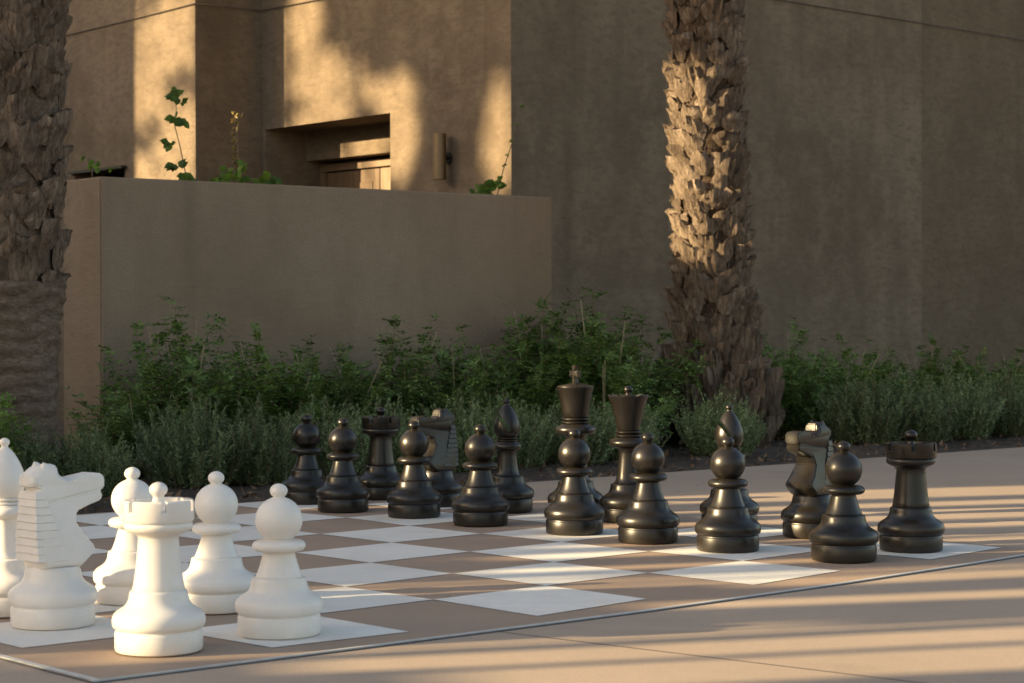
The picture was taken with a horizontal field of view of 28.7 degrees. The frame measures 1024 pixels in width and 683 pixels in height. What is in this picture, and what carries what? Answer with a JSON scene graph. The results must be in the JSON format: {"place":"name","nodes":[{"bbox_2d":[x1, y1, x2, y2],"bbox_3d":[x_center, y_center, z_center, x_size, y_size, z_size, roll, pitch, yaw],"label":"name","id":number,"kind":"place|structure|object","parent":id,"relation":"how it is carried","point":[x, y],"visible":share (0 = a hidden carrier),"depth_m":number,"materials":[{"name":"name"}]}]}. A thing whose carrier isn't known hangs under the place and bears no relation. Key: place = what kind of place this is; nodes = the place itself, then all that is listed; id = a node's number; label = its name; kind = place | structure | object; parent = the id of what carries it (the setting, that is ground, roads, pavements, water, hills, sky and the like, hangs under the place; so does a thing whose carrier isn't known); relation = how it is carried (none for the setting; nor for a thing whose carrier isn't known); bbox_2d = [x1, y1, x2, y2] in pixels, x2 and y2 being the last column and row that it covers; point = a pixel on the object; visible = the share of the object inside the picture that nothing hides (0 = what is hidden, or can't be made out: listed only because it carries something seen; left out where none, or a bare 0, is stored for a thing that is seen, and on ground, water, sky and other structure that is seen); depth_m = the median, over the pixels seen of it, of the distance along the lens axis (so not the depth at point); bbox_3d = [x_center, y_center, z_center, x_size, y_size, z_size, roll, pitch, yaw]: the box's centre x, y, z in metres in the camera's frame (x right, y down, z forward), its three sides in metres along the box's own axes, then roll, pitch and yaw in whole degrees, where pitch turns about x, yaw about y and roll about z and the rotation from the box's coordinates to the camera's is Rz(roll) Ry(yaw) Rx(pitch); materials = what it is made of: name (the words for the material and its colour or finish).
{"place":"outdoors","nodes":[
{"label":"outdoors","id":0,"kind":"place"},
{"bbox_2d":[469,100,524,194],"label":"climbing plant","id":1,"kind":"object","parent":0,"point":[488,186],"visible":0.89,"depth_m":11.83,"materials":[{"name":"green plant"}]},
{"bbox_2d":[0,447,1023,682],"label":"pavement","id":2,"kind":"structure","parent":0,"point":[964,624],"depth_m":4.43,"materials":[{"name":"beige concrete"}]},
{"bbox_2d":[0,500,1023,682],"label":"chess board","id":3,"kind":"object","parent":2,"relation":"on","point":[375,575],"visible":0.46,"depth_m":5.43,"materials":[{"name":"tile"}]},
{"bbox_2d":[0,438,25,617],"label":"white bishop","id":4,"kind":"object","parent":3,"relation":"on","point":[12,569],"visible":0.66,"depth_m":4.75,"materials":[{"name":"plastic"}]},
{"bbox_2d":[8,462,103,630],"bbox_3d":[-1.052,0.462,4.589,0.202,0.376,0.204,0,0,4],"label":"white knight","id":5,"kind":"object","parent":3,"relation":"on","point":[53,590],"visible":1,"depth_m":4.54,"materials":[{"name":"plastic"}]},
{"bbox_2d":[93,467,152,605],"bbox_3d":[-0.946,0.480,4.988,0.194,0.335,0.194,0,0,-25],"label":"white pawn","id":6,"kind":"object","parent":3,"relation":"on","point":[113,576],"visible":0.55,"depth_m":4.94,"materials":[{"name":"plastic"}]},
{"bbox_2d":[112,482,205,656],"bbox_3d":[-0.745,0.473,4.218,0.196,0.356,0.196,0,0,-44],"label":"white rook","id":7,"kind":"object","parent":3,"relation":"on","point":[159,613],"visible":1,"depth_m":4.16,"materials":[{"name":"plastic"}]},
{"bbox_2d":[183,471,254,614],"bbox_3d":[-0.714,0.480,4.833,0.194,0.335,0.194,0,0,33],"label":"white pawn","id":8,"kind":"object","parent":3,"relation":"on","point":[217,577],"visible":0.91,"depth_m":4.78,"materials":[{"name":"plastic"}]},
{"bbox_2d":[235,483,322,639],"bbox_3d":[-0.517,0.482,4.438,0.195,0.335,0.195,0,0,-17],"label":"white pawn","id":9,"kind":"object","parent":3,"relation":"on","point":[279,599],"visible":1,"depth_m":4.39,"materials":[{"name":"plastic"}]},
{"bbox_2d":[281,414,325,504],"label":"black pawn","id":10,"kind":"object","parent":3,"relation":"on","point":[304,481],"visible":0.88,"depth_m":7.76,"materials":[{"name":"plastic"}]},
{"bbox_2d":[316,418,369,512],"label":"black pawn","id":11,"kind":"object","parent":3,"relation":"on","point":[342,489],"visible":1,"depth_m":7.42,"materials":[{"name":"plastic"}]},
{"bbox_2d":[360,407,400,499],"bbox_3d":[-0.526,0.445,8.027,0.202,0.367,0.202,0,0,33],"label":"black rook","id":12,"kind":"object","parent":3,"relation":"on","point":[380,476],"visible":0.88,"depth_m":7.97,"materials":[{"name":"plastic"}]},
{"bbox_2d":[386,421,441,518],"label":"black pawn","id":13,"kind":"object","parent":3,"relation":"on","point":[414,494],"visible":1,"depth_m":7.17,"materials":[{"name":"plastic"}]},
{"bbox_2d":[409,408,462,507],"bbox_3d":[-0.290,0.442,7.684,0.204,0.376,0.202,0,0,-1],"label":"black knight","id":14,"kind":"object","parent":3,"relation":"on","point":[438,428],"visible":0.62,"depth_m":7.63,"materials":[{"name":"plastic"}]},
{"bbox_2d":[451,424,509,526],"bbox_3d":[-0.110,0.460,6.928,0.202,0.347,0.202,0,0,-28],"label":"black pawn","id":15,"kind":"object","parent":3,"relation":"on","point":[480,501],"visible":1,"depth_m":6.88,"materials":[{"name":"plastic"}]},
{"bbox_2d":[492,399,533,513],"bbox_3d":[-0.019,0.421,7.428,0.202,0.419,0.202,0,0,0],"label":"black bishop","id":16,"kind":"object","parent":3,"relation":"on","point":[516,491],"visible":0.89,"depth_m":7.39,"materials":[{"name":"plastic"}]},
{"bbox_2d":[544,428,604,535],"bbox_3d":[0.206,0.461,6.621,0.202,0.347,0.202,0,0,-43],"label":"black pawn","id":17,"kind":"object","parent":3,"relation":"on","point":[574,508],"visible":1,"depth_m":6.57,"materials":[{"name":"plastic"}]},
{"bbox_2d":[547,365,602,504],"bbox_3d":[0.227,0.358,7.162,0.202,0.546,0.202,0,0,-40],"label":"black king","id":18,"kind":"object","parent":3,"relation":"on","point":[575,395],"visible":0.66,"depth_m":7.12,"materials":[{"name":"plastic"}]},
{"bbox_2d":[600,386,648,522],"bbox_3d":[0.409,0.393,7.035,0.202,0.476,0.202,0,0,0],"label":"black queen","id":19,"kind":"object","parent":3,"relation":"on","point":[628,407],"visible":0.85,"depth_m":6.99,"materials":[{"name":"plastic"}]},
{"bbox_2d":[616,432,679,544],"bbox_3d":[0.431,0.462,6.356,0.202,0.347,0.202,0,0,31],"label":"black pawn","id":20,"kind":"object","parent":3,"relation":"on","point":[647,516],"visible":1,"depth_m":6.30,"materials":[{"name":"plastic"}]},
{"bbox_2d":[695,436,760,553],"bbox_3d":[0.657,0.463,6.098,0.202,0.347,0.202,0,0,16],"label":"black pawn","id":21,"kind":"object","parent":3,"relation":"on","point":[727,524],"visible":1,"depth_m":6.05,"materials":[{"name":"plastic"}]},
{"bbox_2d":[700,404,758,520],"bbox_3d":[0.736,0.422,6.783,0.202,0.419,0.202,0,0,0],"label":"black bishop","id":22,"kind":"object","parent":3,"relation":"on","point":[729,420],"visible":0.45,"depth_m":6.75,"materials":[{"name":"plastic"}]},
{"bbox_2d":[781,420,833,538],"bbox_3d":[0.973,0.445,6.506,0.204,0.376,0.202,0,0,-6],"label":"black knight","id":23,"kind":"object","parent":3,"relation":"on","point":[810,446],"visible":0.75,"depth_m":6.45,"materials":[{"name":"plastic"}]},
{"bbox_2d":[809,441,878,562],"bbox_3d":[0.966,0.463,5.834,0.202,0.347,0.202,0,0,0],"label":"black pawn","id":24,"kind":"object","parent":3,"relation":"on","point":[843,531],"visible":1,"depth_m":5.78,"materials":[{"name":"plastic"}]},
{"bbox_2d":[877,430,944,553],"bbox_3d":[1.212,0.451,6.084,0.202,0.367,0.202,0,0,-20],"label":"black rook","id":25,"kind":"object","parent":3,"relation":"on","point":[910,523],"visible":1,"depth_m":6.03,"materials":[{"name":"plastic"}]},
{"bbox_2d":[55,421,1023,513],"bbox_3d":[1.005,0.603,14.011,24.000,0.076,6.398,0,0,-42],"label":"bed soil","id":26,"kind":"structure","parent":2,"relation":"on","point":[773,451],"depth_m":10.25,"materials":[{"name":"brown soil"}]},
{"bbox_2d":[0,390,37,458],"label":"leafy shrub","id":27,"kind":"object","parent":26,"relation":"on","point":[3,421],"visible":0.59,"depth_m":7.64,"materials":[{"name":"green plant"}]},
{"bbox_2d":[0,415,59,489],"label":"grey shrub","id":28,"kind":"object","parent":26,"relation":"on","point":[25,462],"visible":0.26,"depth_m":7.82,"materials":[{"name":"green plant"}]},
{"bbox_2d":[0,0,77,463],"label":"date palm","id":29,"kind":"object","parent":26,"relation":"on","point":[35,117],"visible":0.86,"depth_m":8.04,"materials":[{"name":"brown plant"}]},
{"bbox_2d":[39,418,144,496],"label":"grey shrub","id":30,"kind":"object","parent":26,"relation":"on","point":[92,459],"visible":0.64,"depth_m":8.07,"materials":[{"name":"green plant"}]},
{"bbox_2d":[80,155,113,177],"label":"climbing plant","id":31,"kind":"object","parent":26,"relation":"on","point":[91,165],"visible":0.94,"depth_m":10.10,"materials":[{"name":"green plant"}]},
{"bbox_2d":[60,382,225,477],"bbox_3d":[-1.704,0.415,9.110,0.739,0.469,0.830,0,0,-30],"label":"leafy shrub","id":32,"kind":"object","parent":26,"relation":"on","point":[115,428],"visible":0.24,"depth_m":8.97,"materials":[{"name":"green plant"}]},
{"bbox_2d":[160,86,195,180],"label":"climbing plant","id":33,"kind":"object","parent":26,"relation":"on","point":[174,94],"visible":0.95,"depth_m":10.44,"materials":[{"name":"green plant"}]},
{"bbox_2d":[62,295,294,473],"bbox_3d":[-1.540,0.211,9.355,1.068,0.860,1.100,0,0,-5],"label":"leafy shrub","id":34,"kind":"object","parent":26,"relation":"on","point":[191,363],"visible":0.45,"depth_m":9.27,"materials":[{"name":"green plant"}]},
{"bbox_2d":[122,387,260,489],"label":"grey shrub","id":35,"kind":"object","parent":26,"relation":"on","point":[193,467],"visible":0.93,"depth_m":8.47,"materials":[{"name":"green plant"}]},
{"bbox_2d":[209,110,250,182],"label":"climbing plant","id":36,"kind":"object","parent":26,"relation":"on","point":[229,175],"visible":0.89,"depth_m":10.68,"materials":[{"name":"green plant"}]},
{"bbox_2d":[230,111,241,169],"bbox_3d":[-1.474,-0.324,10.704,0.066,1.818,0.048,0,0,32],"label":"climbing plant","id":37,"kind":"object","parent":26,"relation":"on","point":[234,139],"visible":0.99,"depth_m":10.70,"materials":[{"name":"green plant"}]},
{"bbox_2d":[183,322,338,461],"bbox_3d":[-1.173,0.279,9.553,0.831,0.752,0.881,0,0,-35],"label":"leafy shrub","id":38,"kind":"object","parent":26,"relation":"on","point":[259,350],"visible":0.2,"depth_m":9.49,"materials":[{"name":"green plant"}]},
{"bbox_2d":[199,393,327,485],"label":"grey shrub","id":39,"kind":"object","parent":26,"relation":"on","point":[280,464],"visible":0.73,"depth_m":8.59,"materials":[{"name":"green plant"}]},
{"bbox_2d":[251,170,282,184],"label":"climbing plant","id":40,"kind":"object","parent":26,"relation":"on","point":[264,178],"visible":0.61,"depth_m":10.81,"materials":[{"name":"green plant"}]},
{"bbox_2d":[269,388,373,476],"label":"grey shrub","id":41,"kind":"object","parent":26,"relation":"on","point":[359,463],"visible":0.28,"depth_m":8.93,"materials":[{"name":"green plant"}]},
{"bbox_2d":[259,334,395,451],"bbox_3d":[-0.936,0.302,9.878,0.834,0.683,0.732,0,0,24],"label":"leafy shrub","id":42,"kind":"object","parent":26,"relation":"on","point":[337,396],"visible":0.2,"depth_m":9.78,"materials":[{"name":"green plant"}]},
{"bbox_2d":[344,392,424,472],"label":"grey shrub","id":43,"kind":"object","parent":26,"relation":"on","point":[397,453],"visible":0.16,"depth_m":9.17,"materials":[{"name":"green plant"}]},
{"bbox_2d":[292,313,482,442],"bbox_3d":[-0.612,0.250,10.155,0.897,0.792,1.007,0,0,29],"label":"leafy shrub","id":44,"kind":"object","parent":26,"relation":"on","point":[406,388],"visible":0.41,"depth_m":10.07,"materials":[{"name":"green plant"}]},
{"bbox_2d":[373,324,535,433],"bbox_3d":[-0.271,0.271,10.365,0.921,0.721,0.894,0,0,-36],"label":"leafy shrub","id":45,"kind":"object","parent":26,"relation":"on","point":[473,384],"visible":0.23,"depth_m":10.27,"materials":[{"name":"green plant"}]},
{"bbox_2d":[403,388,509,472],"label":"grey shrub","id":46,"kind":"object","parent":26,"relation":"on","point":[465,430],"visible":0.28,"depth_m":9.39,"materials":[{"name":"green plant"}]},
{"bbox_2d":[463,388,559,466],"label":"grey shrub","id":47,"kind":"object","parent":26,"relation":"on","point":[528,437],"visible":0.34,"depth_m":9.65,"materials":[{"name":"green plant"}]},
{"bbox_2d":[455,331,571,449],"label":"leafy shrub","id":48,"kind":"object","parent":26,"relation":"on","point":[539,396],"visible":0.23,"depth_m":10.58,"materials":[{"name":"green plant"}]},
{"bbox_2d":[466,290,640,423],"bbox_3d":[0.196,0.177,10.949,1.101,0.940,1.039,0,0,-7],"label":"leafy shrub","id":49,"kind":"object","parent":26,"relation":"on","point":[583,360],"visible":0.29,"depth_m":10.76,"materials":[{"name":"green plant"}]},
{"bbox_2d":[526,390,616,465],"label":"grey shrub","id":50,"kind":"object","parent":26,"relation":"on","point":[600,438],"visible":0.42,"depth_m":9.85,"materials":[{"name":"green plant"}]},
{"bbox_2d":[513,286,716,438],"bbox_3d":[0.510,0.160,11.279,1.220,0.960,1.086,0,0,-2],"label":"leafy shrub","id":51,"kind":"object","parent":26,"relation":"on","point":[670,378],"visible":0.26,"depth_m":11.14,"materials":[{"name":"green plant"}]},
{"bbox_2d":[571,344,684,432],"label":"leafy shrub","id":52,"kind":"object","parent":26,"relation":"on","point":[625,366],"visible":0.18,"depth_m":10.63,"materials":[{"name":"green plant"}]},
{"bbox_2d":[589,393,672,460],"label":"grey shrub","id":53,"kind":"object","parent":26,"relation":"on","point":[650,426],"visible":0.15,"depth_m":10.15,"materials":[{"name":"green plant"}]},
{"bbox_2d":[604,317,675,429],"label":"leafy shrub","id":54,"kind":"object","parent":26,"relation":"on","point":[656,360],"visible":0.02,"depth_m":11.59,"materials":[{"name":"green plant"}]},
{"bbox_2d":[670,384,768,456],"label":"grey shrub","id":55,"kind":"object","parent":26,"relation":"on","point":[696,433],"visible":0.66,"depth_m":10.43,"materials":[{"name":"green plant"}]},
{"bbox_2d":[657,0,785,447],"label":"date palm","id":56,"kind":"object","parent":26,"relation":"on","point":[711,296],"visible":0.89,"depth_m":11.38,"materials":[{"name":"brown plant"}]},
{"bbox_2d":[759,316,853,439],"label":"leafy shrub","id":57,"kind":"object","parent":26,"relation":"on","point":[794,403],"visible":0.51,"depth_m":12.05,"materials":[{"name":"green plant"}]},
{"bbox_2d":[783,333,891,435],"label":"leafy shrub","id":58,"kind":"object","parent":26,"relation":"on","point":[841,378],"visible":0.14,"depth_m":12.43,"materials":[{"name":"green plant"}]},
{"bbox_2d":[804,362,922,444],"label":"grey shrub","id":59,"kind":"object","parent":26,"relation":"on","point":[850,425],"visible":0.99,"depth_m":11.45,"materials":[{"name":"green plant"}]},
{"bbox_2d":[832,339,940,423],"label":"leafy shrub","id":60,"kind":"object","parent":26,"relation":"on","point":[899,382],"visible":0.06,"depth_m":12.76,"materials":[{"name":"green plant"}]},
{"bbox_2d":[874,369,976,442],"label":"grey shrub","id":61,"kind":"object","parent":26,"relation":"on","point":[926,423],"visible":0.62,"depth_m":11.60,"materials":[{"name":"green plant"}]},
{"bbox_2d":[877,333,982,403],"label":"leafy shrub","id":62,"kind":"object","parent":26,"relation":"on","point":[933,368],"visible":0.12,"depth_m":13.07,"materials":[{"name":"green plant"}]},
{"bbox_2d":[914,363,1006,439],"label":"grey shrub","id":63,"kind":"object","parent":26,"relation":"on","point":[974,428],"visible":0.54,"depth_m":11.92,"materials":[{"name":"green plant"}]},
{"bbox_2d":[929,341,1023,426],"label":"leafy shrub","id":64,"kind":"object","parent":26,"relation":"on","point":[977,358],"visible":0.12,"depth_m":13.43,"materials":[{"name":"green plant"}]},
{"bbox_2d":[963,367,1023,437],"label":"grey shrub","id":65,"kind":"object","parent":26,"relation":"on","point":[1011,421],"visible":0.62,"depth_m":12.23,"materials":[{"name":"green plant"}]},
{"bbox_2d":[975,346,1023,395],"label":"leafy shrub","id":66,"kind":"object","parent":26,"relation":"on","point":[1016,366],"visible":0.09,"depth_m":13.84,"materials":[{"name":"green plant"}]},
{"label":"ground","id":67,"kind":"structure","parent":0,"visible":0},
{"bbox_2d":[63,176,551,465],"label":"garden wall","id":68,"kind":"structure","parent":67,"relation":"on","point":[285,267],"depth_m":10.36,"materials":[{"name":"paint"}]},
{"bbox_2d":[57,0,1023,421],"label":"building","id":69,"kind":"structure","parent":67,"relation":"on","point":[887,180],"depth_m":15.05,"materials":[{"name":"paint"}]},
{"bbox_2d":[106,173,124,177],"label":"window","id":70,"kind":"structure","parent":69,"relation":"in","point":[116,175],"depth_m":16.23,"materials":[{"name":"black glass"}]},
{"bbox_2d":[320,158,389,189],"bbox_3d":[-0.954,-0.387,15.004,0.080,1.962,1.528,0,0,-42],"label":"door","id":71,"kind":"structure","parent":69,"relation":"in","point":[377,178],"depth_m":15.20,"materials":[{"name":"wood"}]},
{"bbox_2d":[433,133,452,179],"bbox_3d":[-0.475,-1.250,13.539,0.131,0.312,0.092,0,0,-42],"label":"wall lamp","id":72,"kind":"object","parent":69,"relation":"attached to","point":[442,158],"visible":1,"depth_m":13.49,"materials":[{"name":"brown metal"}]},
{"bbox_2d":[68,0,1023,40],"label":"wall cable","id":73,"kind":"object","parent":69,"relation":"attached to","point":[315,0],"depth_m":15.38,"materials":[{"name":"black"}]}
]}

